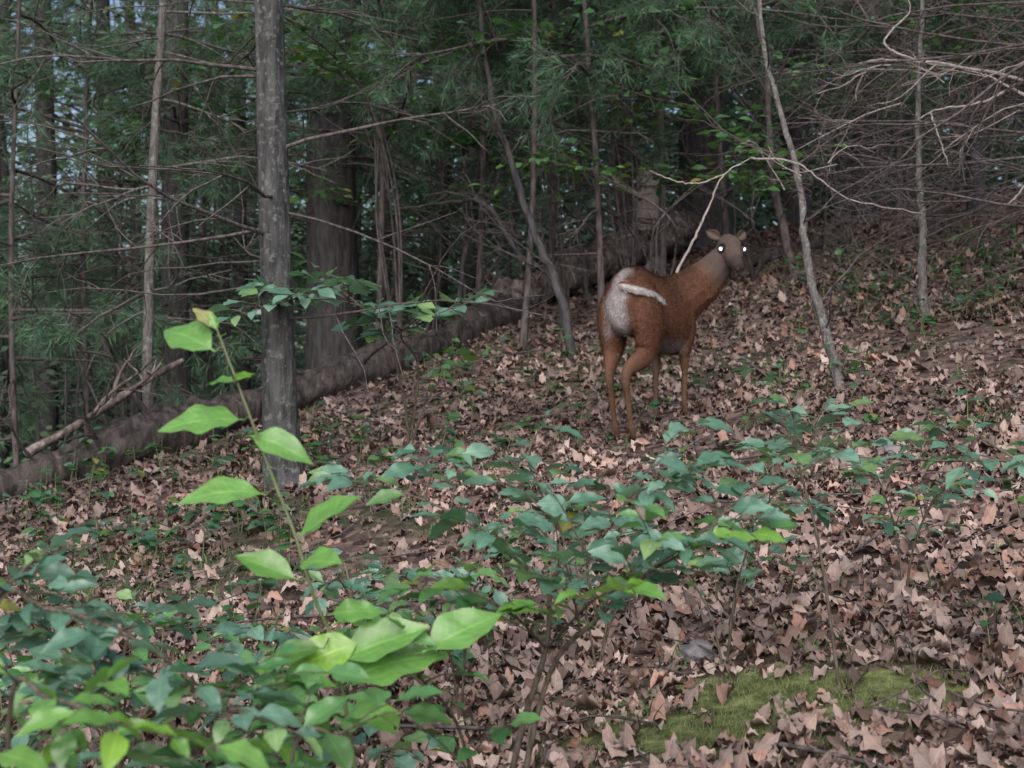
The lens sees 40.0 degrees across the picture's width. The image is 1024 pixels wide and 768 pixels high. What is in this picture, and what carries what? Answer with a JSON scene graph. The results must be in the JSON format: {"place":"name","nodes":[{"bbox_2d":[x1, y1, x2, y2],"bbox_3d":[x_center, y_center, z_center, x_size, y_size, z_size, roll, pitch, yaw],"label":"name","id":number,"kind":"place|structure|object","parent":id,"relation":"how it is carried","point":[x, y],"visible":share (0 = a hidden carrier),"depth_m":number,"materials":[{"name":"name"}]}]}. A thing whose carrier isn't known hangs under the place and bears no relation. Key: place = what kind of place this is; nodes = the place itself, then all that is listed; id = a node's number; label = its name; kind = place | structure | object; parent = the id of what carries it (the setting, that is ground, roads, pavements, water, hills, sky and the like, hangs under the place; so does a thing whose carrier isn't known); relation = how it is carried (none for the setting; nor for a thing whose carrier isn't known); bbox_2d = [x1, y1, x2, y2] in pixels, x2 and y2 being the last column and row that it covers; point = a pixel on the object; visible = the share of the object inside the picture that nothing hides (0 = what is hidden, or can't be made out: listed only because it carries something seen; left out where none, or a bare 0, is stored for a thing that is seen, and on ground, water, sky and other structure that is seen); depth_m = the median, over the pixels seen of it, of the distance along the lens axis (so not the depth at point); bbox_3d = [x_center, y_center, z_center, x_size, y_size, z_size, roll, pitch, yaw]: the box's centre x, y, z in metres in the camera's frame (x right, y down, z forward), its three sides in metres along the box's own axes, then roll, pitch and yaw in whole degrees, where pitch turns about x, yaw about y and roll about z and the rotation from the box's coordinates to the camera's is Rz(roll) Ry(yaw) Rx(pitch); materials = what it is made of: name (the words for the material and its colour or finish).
{"place":"outdoors","nodes":[
{"label":"outdoors","id":0,"kind":"place"},
{"bbox_2d":[124,345,310,401],"bbox_3d":[-3.021,0.440,10.357,0.868,1.491,4.458,0,0,36],"label":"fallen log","id":1,"kind":"object","parent":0,"point":[140,374],"visible":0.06,"depth_m":10.86,"materials":[{"name":"brown wood"}]},
{"bbox_2d":[0,192,1023,767],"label":"ground","id":2,"kind":"structure","parent":0,"point":[352,538],"depth_m":6.91,"materials":[{"name":"brown soil"}]},
{"bbox_2d":[0,79,93,452],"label":"bare sapling","id":3,"kind":"object","parent":2,"relation":"on","point":[31,348],"visible":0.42,"depth_m":13.45,"materials":[{"name":"brown plant"}]},
{"bbox_2d":[0,675,111,767],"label":"shrub","id":4,"kind":"object","parent":2,"relation":"on","point":[7,681],"visible":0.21,"depth_m":3.60,"materials":[{"name":"green plant"}]},
{"bbox_2d":[0,589,147,730],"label":"shrub","id":5,"kind":"object","parent":2,"relation":"on","point":[124,594],"visible":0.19,"depth_m":4.75,"materials":[{"name":"green plant"}]},
{"bbox_2d":[0,734,165,767],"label":"shrub","id":6,"kind":"object","parent":2,"relation":"on","point":[20,740],"visible":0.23,"depth_m":3.36,"materials":[{"name":"green plant"}]},
{"bbox_2d":[0,32,209,445],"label":"bare sapling","id":7,"kind":"object","parent":2,"relation":"on","point":[66,398],"visible":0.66,"depth_m":11.81,"materials":[{"name":"brown plant"}]},
{"bbox_2d":[0,37,209,436],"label":"bare sapling","id":8,"kind":"object","parent":2,"relation":"on","point":[78,371],"visible":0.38,"depth_m":12.96,"materials":[{"name":"brown plant"}]},
{"bbox_2d":[0,0,228,451],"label":"pine tree","id":9,"kind":"object","parent":2,"relation":"on","point":[51,169],"visible":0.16,"depth_m":18.92,"materials":[{"name":"green plant"}]},
{"bbox_2d":[0,0,261,466],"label":"young pine tree","id":10,"kind":"object","parent":2,"relation":"on","point":[61,328],"visible":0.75,"depth_m":11.53,"materials":[{"name":"green plant"}]},
{"bbox_2d":[14,0,257,431],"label":"pine tree","id":11,"kind":"object","parent":2,"relation":"on","point":[105,3],"visible":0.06,"depth_m":23.92,"materials":[{"name":"green plant"}]},
{"bbox_2d":[0,610,284,767],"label":"shrub","id":12,"kind":"object","parent":2,"relation":"on","point":[140,680],"visible":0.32,"depth_m":4.24,"materials":[{"name":"green plant"}]},
{"bbox_2d":[0,58,295,416],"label":"understory tree","id":13,"kind":"object","parent":2,"relation":"on","point":[119,226],"visible":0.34,"depth_m":14.05,"materials":[{"name":"green plant"}]},
{"bbox_2d":[89,56,246,403],"bbox_3d":[-3.267,-1.055,14.100,1.640,4.570,1.409,0,0,-36],"label":"bare sapling","id":14,"kind":"object","parent":2,"relation":"on","point":[197,268],"visible":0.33,"depth_m":14.16,"materials":[{"name":"brown plant"}]},
{"bbox_2d":[0,0,342,438],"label":"young pine tree","id":15,"kind":"object","parent":2,"relation":"on","point":[115,51],"visible":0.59,"depth_m":13.01,"materials":[{"name":"green plant"}]},
{"bbox_2d":[0,0,356,408],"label":"pine tree","id":16,"kind":"object","parent":2,"relation":"on","point":[147,398],"visible":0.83,"depth_m":9.93,"materials":[{"name":"green plant"}]},
{"bbox_2d":[0,0,396,424],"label":"pine tree","id":17,"kind":"object","parent":2,"relation":"on","point":[181,376],"visible":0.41,"depth_m":13.91,"materials":[{"name":"green plant"}]},
{"bbox_2d":[24,0,414,400],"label":"young pine tree","id":18,"kind":"object","parent":2,"relation":"on","point":[203,357],"visible":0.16,"depth_m":15.46,"materials":[{"name":"green plant"}]},
{"bbox_2d":[0,527,452,767],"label":"shrub","id":19,"kind":"object","parent":2,"relation":"on","point":[49,684],"visible":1,"depth_m":2.64,"materials":[{"name":"green plant"}]},
{"bbox_2d":[199,761,278,767],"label":"shrub","id":20,"kind":"object","parent":2,"relation":"on","point":[229,766],"visible":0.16,"depth_m":2.68,"materials":[{"name":"green plant"}]},
{"bbox_2d":[113,2,370,397],"bbox_3d":[-3.025,-1.409,14.819,3.224,4.929,2.767,0,0,0],"label":"understory tree","id":21,"kind":"object","parent":2,"relation":"on","point":[245,118],"visible":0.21,"depth_m":15.15,"materials":[{"name":"green plant"}]},
{"bbox_2d":[197,620,323,737],"bbox_3d":[-0.733,0.958,4.320,0.432,0.574,0.748,0,0,0],"label":"shrub","id":22,"kind":"object","parent":2,"relation":"on","point":[244,632],"visible":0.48,"depth_m":4.13,"materials":[{"name":"green plant"}]},
{"bbox_2d":[0,266,533,503],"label":"fallen log","id":23,"kind":"object","parent":2,"relation":"on","point":[334,377],"visible":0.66,"depth_m":10.11,"materials":[{"name":"brown wood"}]},
{"bbox_2d":[109,0,431,394],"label":"pine tree","id":24,"kind":"object","parent":2,"relation":"on","point":[244,384],"visible":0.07,"depth_m":19.95,"materials":[{"name":"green plant"}]},
{"bbox_2d":[0,0,553,495],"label":"pine tree","id":25,"kind":"object","parent":2,"relation":"on","point":[270,184],"visible":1,"depth_m":7.94,"materials":[{"name":"grey plant"}]},
{"bbox_2d":[216,702,357,767],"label":"shrub","id":26,"kind":"object","parent":2,"relation":"on","point":[257,725],"visible":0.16,"depth_m":3.52,"materials":[{"name":"green plant"}]},
{"bbox_2d":[51,0,574,369],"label":"pine tree","id":27,"kind":"object","parent":2,"relation":"on","point":[328,247],"visible":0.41,"depth_m":13.82,"materials":[{"name":"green plant"}]},
{"bbox_2d":[158,308,501,767],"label":"sapling","id":28,"kind":"object","parent":2,"relation":"on","point":[385,651],"visible":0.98,"depth_m":3.00,"materials":[{"name":"green plant"}]},
{"bbox_2d":[242,0,435,238],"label":"bare sapling","id":29,"kind":"object","parent":2,"relation":"on","point":[364,117],"visible":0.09,"depth_m":14.65,"materials":[{"name":"brown plant"}]},
{"bbox_2d":[292,548,399,689],"bbox_3d":[-0.606,0.859,4.959,0.402,0.527,0.627,0,0,0],"label":"shrub","id":30,"kind":"object","parent":2,"relation":"on","point":[329,589],"visible":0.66,"depth_m":4.86,"materials":[{"name":"green plant"}]},
{"bbox_2d":[206,251,499,442],"bbox_3d":[-0.872,-0.182,8.210,2.002,1.148,0.962,0,0,-30],"label":"maple sapling","id":31,"kind":"object","parent":2,"relation":"on","point":[369,334],"visible":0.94,"depth_m":8.19,"materials":[{"name":"green plant"}]},
{"bbox_2d":[268,725,449,767],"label":"shrub","id":32,"kind":"object","parent":2,"relation":"on","point":[405,760],"visible":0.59,"depth_m":3.59,"materials":[{"name":"green plant"}]},
{"bbox_2d":[147,0,594,330],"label":"understory tree","id":33,"kind":"object","parent":2,"relation":"on","point":[510,34],"visible":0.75,"depth_m":10.92,"materials":[{"name":"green plant"}]},
{"bbox_2d":[199,5,545,331],"bbox_3d":[-1.387,-3.558,16.957,3.630,8.021,4.402,0,0,-37],"label":"young pine tree","id":34,"kind":"object","parent":2,"relation":"on","point":[387,207],"visible":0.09,"depth_m":16.60,"materials":[{"name":"green plant"}]},
{"bbox_2d":[312,606,433,736],"bbox_3d":[-0.451,0.933,4.479,0.488,0.527,0.587,0,0,-10],"label":"shrub","id":35,"kind":"object","parent":2,"relation":"on","point":[347,632],"visible":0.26,"depth_m":4.38,"materials":[{"name":"green plant"}]},
{"bbox_2d":[143,0,615,341],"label":"young pine tree","id":36,"kind":"object","parent":2,"relation":"on","point":[508,79],"visible":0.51,"depth_m":11.94,"materials":[{"name":"green plant"}]},
{"bbox_2d":[290,172,549,331],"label":"understory tree","id":37,"kind":"object","parent":2,"relation":"on","point":[409,221],"visible":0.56,"depth_m":13.72,"materials":[{"name":"green plant"}]},
{"bbox_2d":[322,108,549,329],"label":"understory tree","id":38,"kind":"object","parent":2,"relation":"on","point":[472,142],"visible":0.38,"depth_m":15.22,"materials":[{"name":"green plant"}]},
{"bbox_2d":[353,535,531,719],"bbox_3d":[-0.176,0.801,4.484,0.444,0.630,0.897,0,0,24],"label":"shrub","id":39,"kind":"object","parent":2,"relation":"on","point":[499,598],"visible":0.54,"depth_m":4.43,"materials":[{"name":"green plant"}]},
{"bbox_2d":[354,6,544,329],"bbox_3d":[-0.562,-2.506,13.616,2.063,4.551,1.308,0,0,-9],"label":"bare sapling","id":40,"kind":"object","parent":2,"relation":"on","point":[440,258],"visible":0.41,"depth_m":13.78,"materials":[{"name":"brown plant"}]},
{"bbox_2d":[395,1,512,305],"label":"bare sapling","id":41,"kind":"object","parent":2,"relation":"on","point":[468,205],"visible":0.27,"depth_m":13.20,"materials":[{"name":"brown plant"}]},
{"bbox_2d":[293,0,628,327],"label":"pine tree","id":42,"kind":"object","parent":2,"relation":"on","point":[448,127],"visible":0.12,"depth_m":16.70,"materials":[{"name":"green plant"}]},
{"bbox_2d":[296,0,680,298],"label":"young pine tree","id":43,"kind":"object","parent":2,"relation":"on","point":[481,226],"visible":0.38,"depth_m":12.79,"materials":[{"name":"green plant"}]},
{"bbox_2d":[401,168,585,338],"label":"curved sapling","id":44,"kind":"object","parent":2,"relation":"on","point":[514,246],"visible":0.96,"depth_m":11.30,"materials":[{"name":"grey plant"}]},
{"bbox_2d":[413,236,576,280],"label":"understory tree","id":45,"kind":"object","parent":2,"relation":"on","point":[448,261],"visible":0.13,"depth_m":14.38,"materials":[{"name":"green plant"}]},
{"bbox_2d":[413,0,576,358],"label":"curved sapling","id":46,"kind":"object","parent":2,"relation":"on","point":[545,260],"visible":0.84,"depth_m":10.87,"materials":[{"name":"grey plant"}]},
{"bbox_2d":[387,1,606,310],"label":"bare sapling","id":47,"kind":"object","parent":2,"relation":"on","point":[469,241],"visible":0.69,"depth_m":12.72,"materials":[{"name":"brown plant"}]},
{"bbox_2d":[406,34,589,277],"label":"bare sapling","id":48,"kind":"object","parent":2,"relation":"on","point":[511,248],"visible":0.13,"depth_m":14.38,"materials":[{"name":"brown plant"}]},
{"bbox_2d":[1,482,1021,767],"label":"moss and grass","id":49,"kind":"object","parent":2,"relation":"on","point":[741,726],"visible":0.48,"depth_m":4.30,"materials":[{"name":"green plant"}]},
{"bbox_2d":[0,184,1023,767],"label":"fallen leaves","id":50,"kind":"object","parent":2,"relation":"on","point":[916,622],"depth_m":6.14,"materials":[{"name":"brown plant"}]},
{"bbox_2d":[0,223,1023,726],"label":"seedlings","id":51,"kind":"object","parent":2,"relation":"on","point":[44,495],"visible":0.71,"depth_m":8.17,"materials":[{"name":"green plant"}]},
{"bbox_2d":[0,0,1023,469],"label":"distant trees","id":52,"kind":"object","parent":2,"relation":"on","point":[4,364],"visible":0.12,"depth_m":21.82,"materials":[{"name":"green plant"}]},
{"bbox_2d":[0,210,1023,767],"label":"grass tufts","id":53,"kind":"object","parent":2,"relation":"on","point":[106,558],"visible":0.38,"depth_m":7.02,"materials":[{"name":"green plant"}]},
{"bbox_2d":[0,0,1023,469],"bbox_3d":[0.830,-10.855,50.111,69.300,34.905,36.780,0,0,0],"label":"distant foliage","id":54,"kind":"object","parent":2,"relation":"on","point":[416,92],"visible":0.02,"depth_m":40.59,"materials":[{"name":"green plant"}]},
{"bbox_2d":[369,0,669,304],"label":"young pine tree","id":55,"kind":"object","parent":2,"relation":"on","point":[551,234],"visible":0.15,"depth_m":13.52,"materials":[{"name":"green plant"}]},
{"bbox_2d":[351,0,695,350],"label":"young pine tree","id":56,"kind":"object","parent":2,"relation":"on","point":[523,340],"visible":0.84,"depth_m":11.13,"materials":[{"name":"green plant"}]},
{"bbox_2d":[350,60,743,303],"bbox_3d":[0.482,-1.566,11.638,3.403,1.980,2.446,0,0,-25],"label":"understory tree","id":57,"kind":"object","parent":2,"relation":"on","point":[565,286],"visible":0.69,"depth_m":12.05,"materials":[{"name":"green plant"}]},
{"bbox_2d":[514,0,648,302],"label":"bare sapling","id":58,"kind":"object","parent":2,"relation":"on","point":[585,282],"visible":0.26,"depth_m":13.12,"materials":[{"name":"brown plant"}]},
{"bbox_2d":[483,178,702,308],"bbox_3d":[0.888,-1.327,14.207,0.960,1.741,3.406,0,0,45],"label":"fallen log","id":59,"kind":"object","parent":2,"relation":"on","point":[686,226],"visible":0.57,"depth_m":14.10,"materials":[{"name":"brown wood"}]},
{"bbox_2d":[418,0,777,276],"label":"young pine tree","id":60,"kind":"object","parent":2,"relation":"on","point":[662,206],"visible":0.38,"depth_m":12.89,"materials":[{"name":"green plant"}]},
{"bbox_2d":[416,0,790,230],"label":"pine tree","id":61,"kind":"object","parent":2,"relation":"on","point":[622,162],"visible":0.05,"depth_m":15.46,"materials":[{"name":"green plant"}]},
{"bbox_2d":[418,0,793,268],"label":"understory tree","id":62,"kind":"object","parent":2,"relation":"on","point":[611,27],"visible":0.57,"depth_m":12.11,"materials":[{"name":"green plant"}]},
{"bbox_2d":[460,512,757,665],"bbox_3d":[0.331,0.719,4.822,1.018,0.546,0.366,0,0,12],"label":"shrub","id":63,"kind":"object","parent":2,"relation":"on","point":[738,552],"visible":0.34,"depth_m":4.79,"materials":[{"name":"green plant"}]},
{"bbox_2d":[295,403,925,767],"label":"shrub","id":64,"kind":"object","parent":2,"relation":"on","point":[553,507],"visible":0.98,"depth_m":3.43,"materials":[{"name":"green plant"}]},
{"bbox_2d":[474,0,764,281],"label":"young pine tree","id":65,"kind":"object","parent":2,"relation":"on","point":[648,117],"visible":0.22,"depth_m":14.49,"materials":[{"name":"green plant"}]},
{"bbox_2d":[376,0,871,333],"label":"young pine tree","id":66,"kind":"object","parent":2,"relation":"on","point":[559,64],"visible":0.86,"depth_m":11.05,"materials":[{"name":"green plant"}]},
{"bbox_2d":[631,159,658,271],"bbox_3d":[1.393,-1.727,14.897,0.408,1.299,0.390,0,0,0],"label":"broken stump","id":67,"kind":"object","parent":2,"relation":"on","point":[652,197],"visible":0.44,"depth_m":14.77,"materials":[{"name":"brown wood"}]},
{"bbox_2d":[469,123,846,275],"bbox_3d":[1.009,-1.232,10.998,2.723,1.546,2.208,0,0,0],"label":"understory tree","id":68,"kind":"object","parent":2,"relation":"on","point":[614,171],"visible":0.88,"depth_m":11.16,"materials":[{"name":"green plant"}]},
{"bbox_2d":[596,229,745,441],"bbox_3d":[0.932,-0.309,8.372,0.536,1.301,1.317,0,0,44],"label":"deer","id":69,"kind":"object","parent":2,"relation":"on","point":[654,315],"visible":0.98,"depth_m":8.03},
{"bbox_2d":[416,0,929,257],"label":"pine tree","id":70,"kind":"object","parent":2,"relation":"on","point":[694,140],"visible":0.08,"depth_m":16.70,"materials":[{"name":"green plant"}]},
{"bbox_2d":[678,639,717,663],"bbox_3d":[0.630,0.910,4.750,0.134,0.098,0.114,0,0,0],"label":"rock","id":71,"kind":"object","parent":2,"relation":"on","point":[693,651],"visible":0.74,"depth_m":4.71,"materials":[{"name":"grey stone"}]},
{"bbox_2d":[524,0,881,234],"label":"young pine tree","id":72,"kind":"object","parent":2,"relation":"on","point":[770,31],"visible":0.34,"depth_m":14.01,"materials":[{"name":"green plant"}]},
{"bbox_2d":[567,483,838,671],"bbox_3d":[0.633,0.628,4.679,0.890,0.662,0.659,0,0,0],"label":"shrub","id":73,"kind":"object","parent":2,"relation":"on","point":[748,572],"visible":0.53,"depth_m":4.60,"materials":[{"name":"green plant"}]},
{"bbox_2d":[617,105,812,281],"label":"understory tree","id":74,"kind":"object","parent":2,"relation":"on","point":[715,145],"visible":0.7,"depth_m":12.33,"materials":[{"name":"green plant"}]},
{"bbox_2d":[669,2,782,235],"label":"bare sapling","id":75,"kind":"object","parent":2,"relation":"on","point":[736,170],"visible":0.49,"depth_m":13.61,"materials":[{"name":"brown plant"}]},
{"bbox_2d":[676,1,813,225],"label":"pine tree","id":76,"kind":"object","parent":2,"relation":"on","point":[794,210],"visible":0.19,"depth_m":18.34,"materials":[{"name":"green plant"}]},
{"bbox_2d":[630,0,876,274],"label":"bare sapling","id":77,"kind":"object","parent":2,"relation":"on","point":[783,225],"visible":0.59,"depth_m":12.60,"materials":[{"name":"wood"}]},
{"bbox_2d":[742,217,854,269],"bbox_3d":[2.499,-1.294,13.811,2.045,0.772,0.499,0,0,-26],"label":"fallen log","id":78,"kind":"object","parent":2,"relation":"on","point":[795,246],"visible":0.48,"depth_m":13.95,"materials":[{"name":"brown wood"}]},
{"bbox_2d":[666,0,942,390],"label":"leaning sapling","id":79,"kind":"object","parent":2,"relation":"on","point":[823,323],"visible":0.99,"depth_m":8.54,"materials":[{"name":"grey plant"}]},
{"bbox_2d":[650,139,922,273],"bbox_3d":[1.602,-1.043,8.373,1.788,0.848,0.547,0,0,-31],"label":"broken branch","id":80,"kind":"object","parent":79,"relation":"attached to","point":[708,208],"visible":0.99,"depth_m":8.49,"materials":[{"name":"grey wood"}]},
{"bbox_2d":[631,0,1000,217],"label":"pine tree","id":81,"kind":"object","parent":2,"relation":"on","point":[855,213],"visible":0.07,"depth_m":16.84,"materials":[{"name":"green plant"}]},
{"bbox_2d":[777,0,896,255],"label":"bare sapling","id":82,"kind":"object","parent":2,"relation":"on","point":[825,221],"visible":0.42,"depth_m":13.46,"materials":[{"name":"brown plant"}]},
{"bbox_2d":[666,0,1023,284],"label":"dead tree","id":83,"kind":"object","parent":2,"relation":"on","point":[845,220],"visible":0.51,"depth_m":12.22,"materials":[{"name":"brown wood"}]},
{"bbox_2d":[725,54,991,248],"bbox_3d":[3.248,-2.067,12.989,2.302,1.676,3.299,0,0,0],"label":"understory tree","id":84,"kind":"object","parent":2,"relation":"on","point":[911,99],"visible":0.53,"depth_m":13.13,"materials":[{"name":"green plant"}]},
{"bbox_2d":[706,0,1023,280],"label":"dead tree","id":85,"kind":"object","parent":2,"relation":"on","point":[933,63],"visible":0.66,"depth_m":9.96,"materials":[{"name":"grey wood"}]},
{"bbox_2d":[711,0,1023,236],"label":"young pine tree","id":86,"kind":"object","parent":2,"relation":"on","point":[1016,29],"visible":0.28,"depth_m":14.01,"materials":[{"name":"green plant"}]},
{"bbox_2d":[729,356,1023,688],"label":"shrub","id":87,"kind":"object","parent":2,"relation":"on","point":[934,434],"visible":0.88,"depth_m":4.31,"materials":[{"name":"green plant"}]},
{"bbox_2d":[756,0,1021,226],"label":"pine tree","id":88,"kind":"object","parent":2,"relation":"on","point":[980,148],"visible":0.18,"depth_m":14.53,"materials":[{"name":"green plant"}]},
{"bbox_2d":[876,445,902,456],"bbox_3d":[1.786,0.320,6.602,0.134,0.069,0.116,0,0,-37],"label":"rock","id":89,"kind":"object","parent":2,"relation":"on","point":[893,448],"visible":0.48,"depth_m":6.56,"materials":[{"name":"grey stone"}]},
{"bbox_2d":[760,0,1023,309],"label":"dead tree","id":90,"kind":"object","parent":2,"relation":"on","point":[1008,72],"visible":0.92,"depth_m":9.30,"materials":[{"name":"grey wood"}]},
{"bbox_2d":[822,443,998,593],"bbox_3d":[1.406,0.498,4.996,0.622,0.578,0.453,0,0,17],"label":"shrub","id":91,"kind":"object","parent":2,"relation":"on","point":[967,485],"visible":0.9,"depth_m":4.96,"materials":[{"name":"green plant"}]},
{"bbox_2d":[816,0,1023,325],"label":"bare sapling","id":92,"kind":"object","parent":2,"relation":"on","point":[921,289],"visible":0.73,"depth_m":9.73,"materials":[{"name":"grey plant"}]},
{"bbox_2d":[871,0,1023,239],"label":"understory tree","id":93,"kind":"object","parent":2,"relation":"on","point":[976,59],"visible":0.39,"depth_m":12.88,"materials":[{"name":"green plant"}]},
{"bbox_2d":[941,0,1023,208],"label":"bare sapling","id":94,"kind":"object","parent":2,"relation":"on","point":[1009,155],"visible":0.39,"depth_m":14.51,"materials":[{"name":"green plant"}]},
{"bbox_2d":[4,0,1023,373],"label":"sky","id":95,"kind":"structure","parent":0,"point":[62,135],"materials":[{"name":"white"}]}
]}

